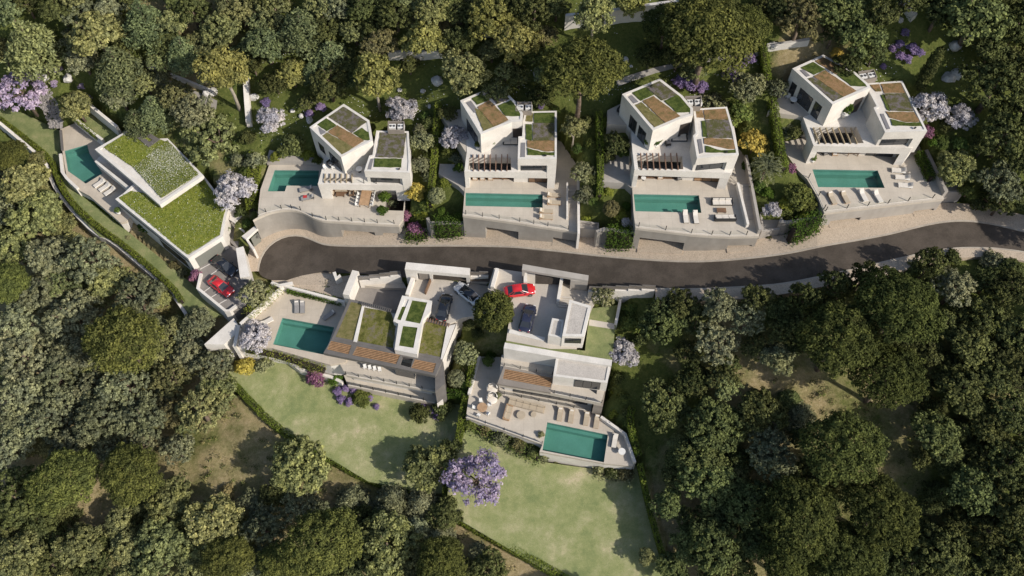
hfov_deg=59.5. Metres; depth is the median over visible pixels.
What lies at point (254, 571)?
evergreen oak
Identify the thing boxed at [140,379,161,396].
evergreen oak
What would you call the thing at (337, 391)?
flowering shrub
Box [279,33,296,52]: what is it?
evergreen oak
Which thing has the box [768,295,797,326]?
broadleaf tree
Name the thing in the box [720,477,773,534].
broadleaf tree
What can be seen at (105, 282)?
broadleaf tree
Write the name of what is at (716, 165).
window
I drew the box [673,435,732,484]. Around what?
broadleaf tree
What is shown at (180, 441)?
evergreen oak
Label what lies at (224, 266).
parked car
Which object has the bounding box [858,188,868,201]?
sun lounger
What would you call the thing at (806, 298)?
evergreen oak
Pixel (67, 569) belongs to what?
conifer
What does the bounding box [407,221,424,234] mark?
shrub
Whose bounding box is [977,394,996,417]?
evergreen oak
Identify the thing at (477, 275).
boundary wall
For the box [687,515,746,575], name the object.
broadleaf tree
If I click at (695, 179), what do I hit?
window
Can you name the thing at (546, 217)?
sun lounger
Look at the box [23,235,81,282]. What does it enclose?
broadleaf tree
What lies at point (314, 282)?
pavement
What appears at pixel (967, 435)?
conifer
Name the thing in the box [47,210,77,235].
broadleaf tree
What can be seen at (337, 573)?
evergreen oak
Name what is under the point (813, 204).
broadleaf tree
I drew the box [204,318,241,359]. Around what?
ramp wall
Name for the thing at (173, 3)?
broadleaf tree
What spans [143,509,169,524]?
evergreen oak
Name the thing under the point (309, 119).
boulder
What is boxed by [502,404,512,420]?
outdoor sofa
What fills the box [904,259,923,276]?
shrub
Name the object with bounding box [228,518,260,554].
conifer
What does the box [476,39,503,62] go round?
broadleaf tree
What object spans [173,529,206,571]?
broadleaf tree
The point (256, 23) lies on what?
evergreen oak
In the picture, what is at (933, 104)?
blossom tree
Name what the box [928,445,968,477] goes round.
conifer
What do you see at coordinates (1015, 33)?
evergreen oak
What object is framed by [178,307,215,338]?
broadleaf tree
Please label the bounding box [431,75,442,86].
boulder
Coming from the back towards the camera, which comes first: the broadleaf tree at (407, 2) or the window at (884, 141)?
the broadleaf tree at (407, 2)
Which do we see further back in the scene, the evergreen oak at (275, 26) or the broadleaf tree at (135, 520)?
the evergreen oak at (275, 26)
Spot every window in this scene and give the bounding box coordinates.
[159,239,189,267]
[318,142,325,154]
[329,152,341,170]
[370,177,399,182]
[466,118,477,140]
[477,163,510,169]
[513,389,587,404]
[521,166,545,169]
[528,178,546,182]
[565,338,580,342]
[574,380,600,389]
[628,115,636,133]
[637,125,645,144]
[643,161,680,168]
[693,177,718,181]
[695,163,723,170]
[788,82,796,96]
[796,88,812,111]
[810,102,821,119]
[820,133,851,142]
[865,153,892,156]
[879,139,908,144]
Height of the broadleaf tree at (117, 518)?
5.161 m
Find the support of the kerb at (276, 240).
on the road
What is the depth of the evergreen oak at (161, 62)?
142.17 m
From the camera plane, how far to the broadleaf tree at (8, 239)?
142.96 m
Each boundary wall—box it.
[271,281,293,288]
[333,272,342,283]
[358,271,401,287]
[470,271,488,285]
[588,285,655,301]
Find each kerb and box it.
[257,220,1023,271]
[655,247,1023,289]
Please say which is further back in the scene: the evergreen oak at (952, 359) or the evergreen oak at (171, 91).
the evergreen oak at (171, 91)
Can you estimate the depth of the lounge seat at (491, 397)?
127.70 m
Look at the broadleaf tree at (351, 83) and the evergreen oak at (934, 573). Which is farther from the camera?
the broadleaf tree at (351, 83)
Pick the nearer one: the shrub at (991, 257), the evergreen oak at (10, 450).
the shrub at (991, 257)
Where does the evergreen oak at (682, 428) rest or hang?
on the ground at (248, 432)
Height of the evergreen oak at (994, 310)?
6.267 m
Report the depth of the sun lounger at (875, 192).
124.72 m
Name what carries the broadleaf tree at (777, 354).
on the ground at (248, 432)
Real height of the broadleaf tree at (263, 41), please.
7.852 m
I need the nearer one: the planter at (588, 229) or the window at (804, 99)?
the window at (804, 99)
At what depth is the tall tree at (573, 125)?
127.22 m
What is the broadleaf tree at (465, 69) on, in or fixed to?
on the ground at (248, 432)
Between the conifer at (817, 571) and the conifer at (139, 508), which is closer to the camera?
the conifer at (817, 571)
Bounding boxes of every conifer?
[0,18,69,84]
[0,219,10,231]
[51,501,84,534]
[53,566,79,575]
[64,231,85,255]
[93,44,151,101]
[99,531,115,558]
[121,0,178,54]
[122,108,159,142]
[129,499,154,516]
[135,313,169,347]
[137,96,176,134]
[166,35,200,76]
[174,513,192,532]
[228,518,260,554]
[277,7,327,60]
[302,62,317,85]
[311,40,354,76]
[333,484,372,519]
[370,483,413,518]
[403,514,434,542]
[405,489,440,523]
[425,523,460,551]
[437,29,462,56]
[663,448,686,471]
[774,389,802,413]
[779,401,816,432]
[811,558,838,575]
[812,487,841,517]
[832,477,858,505]
[872,565,899,575]
[912,515,943,552]
[915,479,954,516]
[917,395,949,416]
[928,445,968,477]
[953,416,977,451]
[981,471,1004,498]
[985,432,1015,455]
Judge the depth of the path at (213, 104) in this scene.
144.07 m
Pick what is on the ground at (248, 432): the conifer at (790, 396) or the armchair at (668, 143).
the conifer at (790, 396)
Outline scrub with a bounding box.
[4,0,930,575]
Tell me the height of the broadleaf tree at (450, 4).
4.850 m
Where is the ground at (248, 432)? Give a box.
[0,0,1023,575]
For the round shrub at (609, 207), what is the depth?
127.45 m
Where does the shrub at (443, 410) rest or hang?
on the lawn at (370, 443)
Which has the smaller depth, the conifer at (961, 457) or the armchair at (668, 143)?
the conifer at (961, 457)
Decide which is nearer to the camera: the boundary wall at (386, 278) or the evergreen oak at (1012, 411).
the evergreen oak at (1012, 411)
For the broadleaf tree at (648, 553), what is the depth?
117.96 m
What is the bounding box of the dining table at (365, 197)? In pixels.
[359,190,371,207]
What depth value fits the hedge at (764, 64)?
127.84 m
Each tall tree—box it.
[189,43,250,110]
[353,51,401,111]
[560,115,588,150]
[573,0,615,38]
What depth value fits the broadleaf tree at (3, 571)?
124.96 m
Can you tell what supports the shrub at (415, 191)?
on the ground at (248, 432)
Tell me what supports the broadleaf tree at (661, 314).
on the ground at (248, 432)
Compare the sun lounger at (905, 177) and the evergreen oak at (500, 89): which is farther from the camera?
the evergreen oak at (500, 89)
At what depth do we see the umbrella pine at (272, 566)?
119.59 m
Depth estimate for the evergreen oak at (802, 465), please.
116.48 m
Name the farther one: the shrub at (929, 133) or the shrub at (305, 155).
the shrub at (305, 155)
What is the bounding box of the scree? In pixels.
[34,88,63,128]
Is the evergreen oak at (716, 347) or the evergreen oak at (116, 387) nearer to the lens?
the evergreen oak at (716, 347)
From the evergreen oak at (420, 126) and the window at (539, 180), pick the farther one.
the evergreen oak at (420, 126)
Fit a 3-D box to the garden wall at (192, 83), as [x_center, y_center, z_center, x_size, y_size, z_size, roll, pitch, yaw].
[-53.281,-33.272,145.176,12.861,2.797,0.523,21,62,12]
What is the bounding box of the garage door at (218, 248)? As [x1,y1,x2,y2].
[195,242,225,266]
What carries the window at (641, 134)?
in the villa at (705, 160)
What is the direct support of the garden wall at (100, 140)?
on the villa at (162, 195)
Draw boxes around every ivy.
[401,227,430,245]
[430,212,465,242]
[603,221,633,253]
[784,208,826,248]
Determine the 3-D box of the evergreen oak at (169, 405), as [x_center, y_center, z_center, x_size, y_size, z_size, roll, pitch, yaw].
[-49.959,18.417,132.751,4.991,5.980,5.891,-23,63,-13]
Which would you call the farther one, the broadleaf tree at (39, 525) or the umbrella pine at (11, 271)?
the umbrella pine at (11, 271)
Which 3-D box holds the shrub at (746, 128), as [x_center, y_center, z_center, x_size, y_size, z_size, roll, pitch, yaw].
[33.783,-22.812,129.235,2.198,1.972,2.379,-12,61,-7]
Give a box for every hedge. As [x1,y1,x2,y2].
[0,116,184,303]
[72,117,97,140]
[84,197,121,226]
[225,373,409,493]
[244,150,262,214]
[285,286,342,305]
[426,100,441,209]
[442,469,448,495]
[446,388,467,399]
[454,395,468,443]
[455,520,568,575]
[466,355,476,388]
[595,110,604,201]
[626,405,642,457]
[637,463,666,564]
[757,40,771,81]
[765,96,788,175]
[914,148,936,181]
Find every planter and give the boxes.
[580,220,598,237]
[758,212,782,238]
[941,182,962,202]
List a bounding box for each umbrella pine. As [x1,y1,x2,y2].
[0,138,28,170]
[0,261,31,304]
[21,447,102,517]
[80,303,166,375]
[97,441,164,509]
[199,534,255,575]
[255,539,303,575]
[277,505,363,575]
[415,535,467,575]
[538,34,628,118]
[640,2,683,48]
[658,0,762,93]
[725,3,773,58]
[756,536,816,575]
[759,474,840,566]
[794,299,883,378]
[798,409,890,486]
[811,518,886,575]
[837,470,922,552]
[846,343,929,410]
[854,264,948,345]
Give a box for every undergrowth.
[0,3,1023,568]
[1,0,1023,575]
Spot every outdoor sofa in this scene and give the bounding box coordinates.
[334,190,348,191]
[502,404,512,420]
[503,137,517,144]
[507,397,544,413]
[671,133,687,141]
[711,197,732,205]
[714,214,736,221]
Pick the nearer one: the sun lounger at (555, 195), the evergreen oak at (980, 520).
the evergreen oak at (980, 520)
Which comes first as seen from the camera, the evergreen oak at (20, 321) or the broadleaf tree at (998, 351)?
the broadleaf tree at (998, 351)
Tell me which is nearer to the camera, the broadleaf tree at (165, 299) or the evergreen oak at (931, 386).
the evergreen oak at (931, 386)
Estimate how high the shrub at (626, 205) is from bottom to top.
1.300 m
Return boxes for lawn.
[0,107,223,319]
[78,107,117,142]
[229,360,466,493]
[448,429,661,575]
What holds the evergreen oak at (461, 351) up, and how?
on the ground at (248, 432)
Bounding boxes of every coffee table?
[336,192,344,196]
[717,208,725,212]
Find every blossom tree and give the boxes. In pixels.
[213,169,257,211]
[238,319,271,354]
[256,106,284,133]
[385,96,418,120]
[439,124,468,148]
[609,335,639,367]
[762,202,781,216]
[911,91,950,121]
[945,103,978,130]
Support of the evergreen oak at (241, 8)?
on the ground at (248, 432)
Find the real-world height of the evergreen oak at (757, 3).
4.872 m
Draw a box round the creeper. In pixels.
[241,284,283,318]
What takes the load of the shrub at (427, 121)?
on the ground at (248, 432)
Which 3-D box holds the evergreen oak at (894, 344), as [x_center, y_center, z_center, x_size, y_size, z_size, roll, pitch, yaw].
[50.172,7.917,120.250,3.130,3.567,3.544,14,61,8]
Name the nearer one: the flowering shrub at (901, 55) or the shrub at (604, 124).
the flowering shrub at (901, 55)
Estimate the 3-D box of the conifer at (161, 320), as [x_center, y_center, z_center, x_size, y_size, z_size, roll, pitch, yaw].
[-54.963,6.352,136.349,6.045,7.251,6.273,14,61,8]
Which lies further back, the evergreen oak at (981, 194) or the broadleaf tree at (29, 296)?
the broadleaf tree at (29, 296)
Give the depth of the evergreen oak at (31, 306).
142.02 m
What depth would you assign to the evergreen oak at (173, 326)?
134.90 m
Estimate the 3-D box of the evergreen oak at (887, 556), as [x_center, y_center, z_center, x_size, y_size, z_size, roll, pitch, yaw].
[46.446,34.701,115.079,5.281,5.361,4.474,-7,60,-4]
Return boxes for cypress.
[915,46,944,90]
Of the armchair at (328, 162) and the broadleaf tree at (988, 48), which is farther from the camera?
the armchair at (328, 162)
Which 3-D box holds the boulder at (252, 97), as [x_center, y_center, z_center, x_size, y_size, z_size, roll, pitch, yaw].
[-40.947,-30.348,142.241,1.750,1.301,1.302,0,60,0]
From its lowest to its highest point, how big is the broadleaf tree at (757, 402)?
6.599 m
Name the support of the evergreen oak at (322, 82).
on the ground at (248, 432)
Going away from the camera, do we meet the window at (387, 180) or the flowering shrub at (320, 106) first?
the window at (387, 180)
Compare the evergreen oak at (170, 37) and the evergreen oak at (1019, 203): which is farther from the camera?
the evergreen oak at (170, 37)
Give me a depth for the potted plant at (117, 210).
141.80 m
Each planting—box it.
[243,348,325,375]
[467,423,539,465]
[590,467,637,484]
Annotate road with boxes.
[259,222,1023,287]
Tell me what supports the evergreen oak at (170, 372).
on the ground at (248, 432)
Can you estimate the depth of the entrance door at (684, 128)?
126.09 m
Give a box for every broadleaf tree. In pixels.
[0,38,14,66]
[0,160,51,204]
[0,225,31,265]
[0,408,28,444]
[0,561,22,575]
[3,188,63,238]
[14,268,68,313]
[19,508,60,542]
[20,434,40,457]
[21,373,57,408]
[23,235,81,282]
[26,150,46,167]
[29,182,50,190]
[33,349,49,369]
[36,0,78,26]
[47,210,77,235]
[48,330,94,372]
[50,521,103,568]
[58,0,84,7]
[58,90,92,122]
[64,9,130,56]
[64,50,100,75]
[66,361,88,383]
[69,397,84,418]
[85,265,122,296]
[93,0,128,16]
[93,292,114,307]
[99,83,136,111]
[103,504,139,538]
[108,525,148,564]
[113,563,139,575]
[114,266,144,293]
[119,0,133,7]
[123,511,146,531]
[131,516,187,575]
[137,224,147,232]
[145,474,193,521]
[149,287,174,308]
[153,6,191,40]
[164,0,184,10]
[168,336,207,372]
[168,548,212,575]
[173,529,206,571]
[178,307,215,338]
[181,491,245,553]
[198,8,241,49]
[228,40,258,63]
[240,27,288,64]
[269,434,331,496]
[274,58,305,88]
[303,499,329,514]
[309,11,343,45]
[342,68,364,89]
[344,546,377,575]
[354,509,423,575]
[357,14,388,37]
[370,505,391,521]
[391,538,432,575]
[394,0,415,8]
[397,16,451,54]
[401,444,454,493]
[411,0,450,26]
[425,494,463,530]
[440,0,460,8]
[441,23,481,53]
[441,47,492,96]
[466,0,519,39]
[467,540,487,559]
[472,288,514,333]
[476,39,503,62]
[488,19,544,64]
[522,43,545,65]
[533,65,559,86]
[544,0,556,4]
[614,0,648,18]
[636,297,688,344]
[638,547,655,566]
[640,376,691,434]
[648,487,685,520]
[655,551,689,575]
[668,525,711,566]
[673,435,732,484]
[674,458,736,510]
[678,60,707,80]
[684,395,746,454]
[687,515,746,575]
[696,567,730,575]
[700,497,738,527]
[714,545,757,575]
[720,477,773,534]
[723,446,753,473]
[725,0,740,4]
[725,463,750,488]
[736,525,771,560]
[738,386,789,432]
[753,511,784,540]
[759,341,796,376]
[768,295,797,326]
[782,182,814,210]
[786,422,811,448]
[798,197,817,212]
[834,15,888,58]
[843,0,871,19]
[910,408,962,464]
[912,527,971,575]
[929,364,994,419]
[936,149,977,186]
[941,0,1017,50]
[941,462,998,516]
[945,323,996,369]
[949,303,973,325]
[952,532,970,554]
[970,34,1012,63]
[979,536,1023,575]
[986,335,1023,368]
[996,257,1023,276]
[1002,0,1020,4]
[1009,0,1023,10]
[1017,428,1023,438]
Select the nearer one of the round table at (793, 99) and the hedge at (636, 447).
the hedge at (636, 447)
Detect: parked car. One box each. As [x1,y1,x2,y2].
[207,275,234,297]
[211,254,237,276]
[435,293,452,321]
[453,281,480,305]
[503,282,535,298]
[518,303,536,333]
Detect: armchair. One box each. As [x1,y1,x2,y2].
[326,159,333,166]
[665,140,670,145]
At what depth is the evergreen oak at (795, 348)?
119.01 m
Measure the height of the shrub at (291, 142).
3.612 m
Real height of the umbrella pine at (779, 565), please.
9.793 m
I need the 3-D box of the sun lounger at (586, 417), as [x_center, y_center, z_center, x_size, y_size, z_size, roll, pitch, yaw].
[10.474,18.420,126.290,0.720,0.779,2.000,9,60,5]
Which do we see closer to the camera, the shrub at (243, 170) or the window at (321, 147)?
the window at (321, 147)
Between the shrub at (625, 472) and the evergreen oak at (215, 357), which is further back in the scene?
the evergreen oak at (215, 357)
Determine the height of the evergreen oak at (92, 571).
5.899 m
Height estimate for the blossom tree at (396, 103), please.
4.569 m
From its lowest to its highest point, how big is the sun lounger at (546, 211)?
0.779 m
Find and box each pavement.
[247,203,1023,271]
[271,272,349,305]
[654,248,1023,305]
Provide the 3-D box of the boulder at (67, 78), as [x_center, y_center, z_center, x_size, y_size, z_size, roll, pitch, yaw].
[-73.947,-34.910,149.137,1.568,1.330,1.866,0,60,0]
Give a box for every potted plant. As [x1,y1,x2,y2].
[113,207,120,214]
[474,141,479,149]
[841,104,853,118]
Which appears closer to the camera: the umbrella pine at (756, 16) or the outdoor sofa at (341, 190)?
the umbrella pine at (756, 16)
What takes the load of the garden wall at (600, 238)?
on the ground at (248, 432)
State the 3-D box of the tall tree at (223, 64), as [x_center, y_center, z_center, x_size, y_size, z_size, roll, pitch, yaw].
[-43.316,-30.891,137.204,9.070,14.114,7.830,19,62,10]
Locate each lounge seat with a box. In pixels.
[486,383,497,393]
[486,392,497,403]
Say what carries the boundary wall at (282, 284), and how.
on the pavement at (314, 282)
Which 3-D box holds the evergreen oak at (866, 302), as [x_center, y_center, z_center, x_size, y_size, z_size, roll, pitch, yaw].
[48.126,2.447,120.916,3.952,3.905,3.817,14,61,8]
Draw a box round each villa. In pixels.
[59,123,259,321]
[233,270,487,407]
[253,104,412,238]
[439,86,579,248]
[466,268,635,470]
[602,78,761,253]
[766,55,947,227]
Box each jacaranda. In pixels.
[0,72,47,116]
[439,446,507,506]
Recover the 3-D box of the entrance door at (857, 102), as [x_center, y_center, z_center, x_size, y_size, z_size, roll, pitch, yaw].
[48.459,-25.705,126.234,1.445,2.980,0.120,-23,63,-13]
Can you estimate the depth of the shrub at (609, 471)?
124.34 m
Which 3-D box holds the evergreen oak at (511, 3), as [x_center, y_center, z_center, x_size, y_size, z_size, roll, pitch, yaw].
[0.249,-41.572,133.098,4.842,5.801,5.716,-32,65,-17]
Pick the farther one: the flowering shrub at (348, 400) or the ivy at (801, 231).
the flowering shrub at (348, 400)
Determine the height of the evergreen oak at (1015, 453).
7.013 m
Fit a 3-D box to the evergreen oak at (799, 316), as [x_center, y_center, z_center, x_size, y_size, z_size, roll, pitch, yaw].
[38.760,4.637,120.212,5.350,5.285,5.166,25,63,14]
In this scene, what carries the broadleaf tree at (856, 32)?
on the ground at (248, 432)
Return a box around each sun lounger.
[93,177,105,188]
[98,181,110,191]
[103,185,115,195]
[259,317,273,324]
[294,300,298,313]
[299,185,312,192]
[300,300,304,313]
[301,193,314,201]
[322,309,335,320]
[539,208,552,213]
[539,214,552,219]
[547,191,560,197]
[547,199,560,205]
[556,407,562,420]
[568,409,574,423]
[583,411,589,425]
[593,414,599,428]
[611,433,617,447]
[682,209,688,222]
[692,210,698,223]
[826,191,836,204]
[839,190,850,203]
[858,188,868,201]
[872,189,883,202]
[891,167,906,173]
[895,174,910,180]
[898,182,913,188]
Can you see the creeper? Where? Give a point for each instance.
(248, 312)
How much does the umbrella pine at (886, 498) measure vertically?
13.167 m
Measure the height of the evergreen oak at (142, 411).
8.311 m
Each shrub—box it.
[48,80,57,87]
[77,83,84,88]
[168,260,179,270]
[177,267,187,277]
[188,269,202,281]
[219,482,234,497]
[230,153,244,166]
[233,205,247,217]
[233,357,255,375]
[237,130,256,144]
[238,166,249,177]
[242,219,252,227]
[243,149,268,168]
[255,358,274,372]
[260,97,270,107]
[269,151,281,162]
[276,133,305,156]
[278,151,291,158]
[300,150,313,160]
[304,109,313,116]
[305,368,325,387]
[311,155,322,164]
[315,102,326,111]
[327,375,342,386]
[332,386,341,396]
[336,394,346,403]
[341,384,349,391]
[345,397,352,406]
[351,389,371,408]
[372,403,378,410]
[376,205,388,215]
[378,190,391,202]
[388,199,398,208]
[401,210,411,220]
[403,182,426,201]
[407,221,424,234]
[409,402,431,423]
[413,210,427,220]
[418,110,430,119]
[418,199,428,210]
[420,150,432,161]
[420,171,430,183]
[421,115,435,129]
[427,187,445,204]
[430,401,455,421]
[438,207,444,214]
[439,178,451,187]
[440,144,455,158]
[447,369,465,387]
[448,152,461,163]
[453,163,463,172]
[461,379,467,390]
[462,319,476,330]
[463,418,477,429]
[471,327,483,339]
[479,426,490,436]
[482,355,494,366]
[486,351,495,359]
[491,432,510,447]
[507,437,527,454]
[525,446,538,457]
[538,431,544,437]
[539,455,549,463]
[571,142,582,153]
[580,216,591,221]
[581,115,593,127]
[585,137,596,150]
[585,195,599,205]
[586,172,596,184]
[593,466,604,475]
[601,117,606,127]
[602,150,615,164]
[602,200,620,217]
[603,187,613,196]
[604,467,618,479]
[608,409,618,418]
[610,372,624,384]
[614,208,626,220]
[617,147,628,157]
[617,468,634,480]
[618,314,639,333]
[621,218,632,226]
[621,302,637,316]
[622,201,630,210]
[632,331,647,347]
[670,74,684,88]
[682,76,699,90]
[697,79,708,92]
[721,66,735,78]
[728,99,753,127]
[738,123,752,132]
[738,128,769,156]
[740,139,749,148]
[741,161,751,169]
[744,53,756,63]
[749,179,765,194]
[760,186,774,198]
[778,197,792,210]
[783,215,794,220]
[787,125,803,137]
[788,162,796,173]
[795,211,812,218]
[828,47,843,57]
[880,63,886,69]
[888,44,896,51]
[894,40,904,47]
[895,51,905,60]
[901,28,909,36]
[904,54,912,63]
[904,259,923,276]
[905,42,919,54]
[916,48,925,56]
[923,125,934,138]
[927,137,936,145]
[933,134,950,149]
[939,119,955,132]
[943,247,961,264]
[950,136,969,149]
[957,184,975,199]
[969,197,989,211]
[978,247,1004,269]
[1000,203,1015,215]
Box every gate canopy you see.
[236,246,253,281]
[242,226,260,257]
[405,262,470,284]
[522,264,588,290]
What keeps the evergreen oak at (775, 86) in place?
on the ground at (248, 432)
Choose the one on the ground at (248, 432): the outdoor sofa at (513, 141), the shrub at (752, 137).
the shrub at (752, 137)
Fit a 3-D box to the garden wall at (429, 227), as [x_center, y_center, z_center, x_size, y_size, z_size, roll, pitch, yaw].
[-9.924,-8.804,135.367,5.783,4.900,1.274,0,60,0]
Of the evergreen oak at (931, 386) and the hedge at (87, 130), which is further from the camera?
the hedge at (87, 130)
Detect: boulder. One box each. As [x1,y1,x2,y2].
[41,74,49,81]
[63,73,72,82]
[202,90,211,98]
[209,87,217,96]
[249,93,258,100]
[306,116,312,123]
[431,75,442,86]
[769,41,777,49]
[941,71,956,82]
[949,41,961,51]
[951,68,961,80]
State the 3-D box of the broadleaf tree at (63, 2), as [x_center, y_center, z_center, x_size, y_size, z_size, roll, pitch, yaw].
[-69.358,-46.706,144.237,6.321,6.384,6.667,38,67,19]
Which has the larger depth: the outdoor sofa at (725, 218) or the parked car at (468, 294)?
the parked car at (468, 294)
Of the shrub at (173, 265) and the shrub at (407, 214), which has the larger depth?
the shrub at (173, 265)
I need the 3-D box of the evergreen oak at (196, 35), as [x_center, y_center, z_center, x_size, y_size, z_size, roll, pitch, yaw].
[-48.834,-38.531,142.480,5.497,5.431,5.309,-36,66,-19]
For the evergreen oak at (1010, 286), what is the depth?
117.42 m
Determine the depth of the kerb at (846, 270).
123.73 m
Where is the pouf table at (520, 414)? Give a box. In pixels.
[517,411,524,418]
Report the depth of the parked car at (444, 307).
129.07 m
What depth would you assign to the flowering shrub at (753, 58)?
128.41 m
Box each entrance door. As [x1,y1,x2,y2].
[513,128,521,137]
[678,122,690,136]
[851,97,863,112]
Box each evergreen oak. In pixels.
[0,0,25,26]
[0,196,19,227]
[0,301,42,352]
[0,328,53,386]
[0,351,19,379]
[0,374,41,421]
[0,423,34,471]
[0,464,39,529]
[0,516,24,546]
[0,529,48,575]
[11,298,40,316]
[12,0,38,18]
[16,404,57,447]
[24,544,68,575]
[28,386,79,436]
[33,435,64,458]
[35,349,82,398]
[36,330,57,350]
[39,287,105,340]
[42,524,68,550]
[44,268,84,301]
[47,424,87,456]
[58,28,73,52]
[59,234,122,284]
[61,0,100,25]
[71,385,130,445]
[71,550,116,575]
[72,282,93,295]
[72,366,109,402]
[79,355,111,375]
[81,430,93,451]
[87,428,124,464]
[94,366,152,406]
[103,548,130,573]
[110,32,140,55]
[111,272,166,313]
[114,396,168,444]
[123,429,165,460]
[124,552,163,575]
[130,69,159,94]
[137,359,162,380]
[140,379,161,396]
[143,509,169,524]
[145,52,173,72]
[146,335,175,365]
[147,29,178,55]
[149,386,175,406]
[150,360,197,398]
[152,69,171,85]
[155,78,193,108]
[155,390,187,428]
[157,315,183,344]
[158,433,194,466]
[168,92,214,128]
[172,328,196,344]
[173,0,212,29]
[174,381,231,433]
[174,419,196,434]
[179,107,239,167]
[186,29,215,55]
[192,348,234,380]
[195,375,236,409]
[196,70,215,87]
[201,42,220,61]
[216,0,257,27]
[235,279,272,308]
[236,487,260,513]
[238,501,288,552]
[239,543,276,575]
[243,55,266,74]
[244,7,273,30]
[245,491,270,516]
[248,0,290,16]
[254,0,292,24]
[257,477,288,506]
[258,68,287,94]
[264,14,288,30]
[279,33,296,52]
[280,490,320,522]
[296,93,318,109]
[302,0,334,16]
[309,61,348,101]
[322,0,350,21]
[327,562,345,575]
[333,47,360,72]
[338,18,367,45]
[344,504,373,535]
[345,0,379,20]
[358,27,398,56]
[375,0,416,31]
[399,55,420,74]
[409,130,434,151]
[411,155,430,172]
[412,123,427,133]
[433,534,464,554]
[437,106,457,120]
[439,439,461,458]
[443,0,472,25]
[453,340,479,364]
[461,556,484,575]
[470,545,509,575]
[479,75,511,99]
[494,61,515,80]
[503,0,524,17]
[507,64,530,87]
[513,0,552,31]
[525,84,549,107]
[533,24,558,46]
[541,0,572,21]
[569,161,596,184]
[572,185,593,204]
[591,285,614,307]
[603,130,630,157]
[634,41,663,67]
[660,463,691,490]
[662,43,695,71]
[665,287,701,318]
[671,338,704,363]
[672,368,707,398]
[673,361,712,396]
[675,505,709,531]
[680,420,693,444]
[683,302,709,334]
[694,321,743,366]
[698,92,728,107]
[701,286,737,321]
[706,363,739,394]
[708,370,744,401]
[718,352,742,374]
[728,68,765,104]
[729,303,765,335]
[739,333,769,361]
[740,283,776,312]
[745,424,797,480]
[747,0,769,18]
[761,0,800,20]
[765,77,788,97]
[765,473,788,494]
[766,317,798,343]
[772,0,822,43]
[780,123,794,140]
[781,329,816,355]
[785,303,815,332]
[787,281,823,313]
[791,453,829,491]
[807,290,839,317]
[811,0,855,31]
[816,269,855,299]
[817,21,844,48]
[832,53,862,76]
[834,284,856,301]
[847,259,878,293]
[857,292,883,311]
[859,44,887,66]
[862,0,899,25]
[863,539,894,570]
[878,335,897,346]
[878,540,905,562]
[887,0,925,17]
[889,328,918,352]
[890,543,926,575]
[907,446,935,472]
[910,338,944,366]
[912,246,948,278]
[913,374,936,400]
[914,308,956,338]
[914,560,943,575]
[916,0,957,32]
[917,278,940,293]
[929,264,978,307]
[938,350,966,373]
[941,508,973,538]
[957,552,990,575]
[958,56,1023,113]
[962,439,994,471]
[965,294,1015,334]
[968,407,1012,443]
[968,512,1015,548]
[970,133,999,156]
[970,266,1000,299]
[971,354,1015,393]
[975,158,1023,202]
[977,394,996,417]
[979,185,1004,205]
[980,502,1004,523]
[981,116,1023,158]
[984,186,1015,215]
[984,268,1023,308]
[984,439,1023,493]
[986,97,1023,139]
[989,386,1023,433]
[990,331,1002,347]
[990,480,1023,535]
[993,5,1023,44]
[993,146,1023,175]
[994,313,1023,351]
[995,352,1023,387]
[997,176,1023,211]
[998,514,1023,561]
[1003,46,1023,87]
[1014,36,1023,50]
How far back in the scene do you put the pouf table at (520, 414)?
126.54 m
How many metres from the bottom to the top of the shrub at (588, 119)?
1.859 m
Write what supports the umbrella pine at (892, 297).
on the ground at (248, 432)
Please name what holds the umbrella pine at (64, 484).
on the ground at (248, 432)
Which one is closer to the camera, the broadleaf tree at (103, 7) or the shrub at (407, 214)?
the shrub at (407, 214)
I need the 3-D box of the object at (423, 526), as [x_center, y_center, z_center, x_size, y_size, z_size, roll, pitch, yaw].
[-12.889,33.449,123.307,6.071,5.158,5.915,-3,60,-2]
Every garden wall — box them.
[0,122,187,314]
[75,119,104,144]
[86,102,121,134]
[146,65,215,92]
[243,78,252,127]
[388,50,442,60]
[426,217,464,237]
[564,0,678,30]
[594,227,632,246]
[766,38,809,51]
[776,217,815,235]
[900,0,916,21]
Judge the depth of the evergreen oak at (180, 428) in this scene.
131.04 m
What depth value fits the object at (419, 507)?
123.70 m
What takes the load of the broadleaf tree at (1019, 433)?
on the ground at (248, 432)
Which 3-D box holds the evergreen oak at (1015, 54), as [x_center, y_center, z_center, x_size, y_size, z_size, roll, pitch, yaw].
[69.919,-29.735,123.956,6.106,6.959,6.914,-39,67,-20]
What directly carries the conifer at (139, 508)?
on the ground at (248, 432)
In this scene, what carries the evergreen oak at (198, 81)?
on the ground at (248, 432)
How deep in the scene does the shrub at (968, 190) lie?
124.82 m
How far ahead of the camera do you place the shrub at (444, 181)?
133.94 m
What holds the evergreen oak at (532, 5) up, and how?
on the ground at (248, 432)
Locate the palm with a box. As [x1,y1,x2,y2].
[748,151,783,186]
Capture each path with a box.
[153,76,216,108]
[616,52,759,85]
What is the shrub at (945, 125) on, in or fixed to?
on the ground at (248, 432)
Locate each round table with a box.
[356,166,361,172]
[477,403,486,411]
[618,448,625,454]
[790,97,796,103]
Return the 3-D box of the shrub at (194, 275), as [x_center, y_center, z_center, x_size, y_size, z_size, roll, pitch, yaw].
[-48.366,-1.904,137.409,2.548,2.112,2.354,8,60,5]

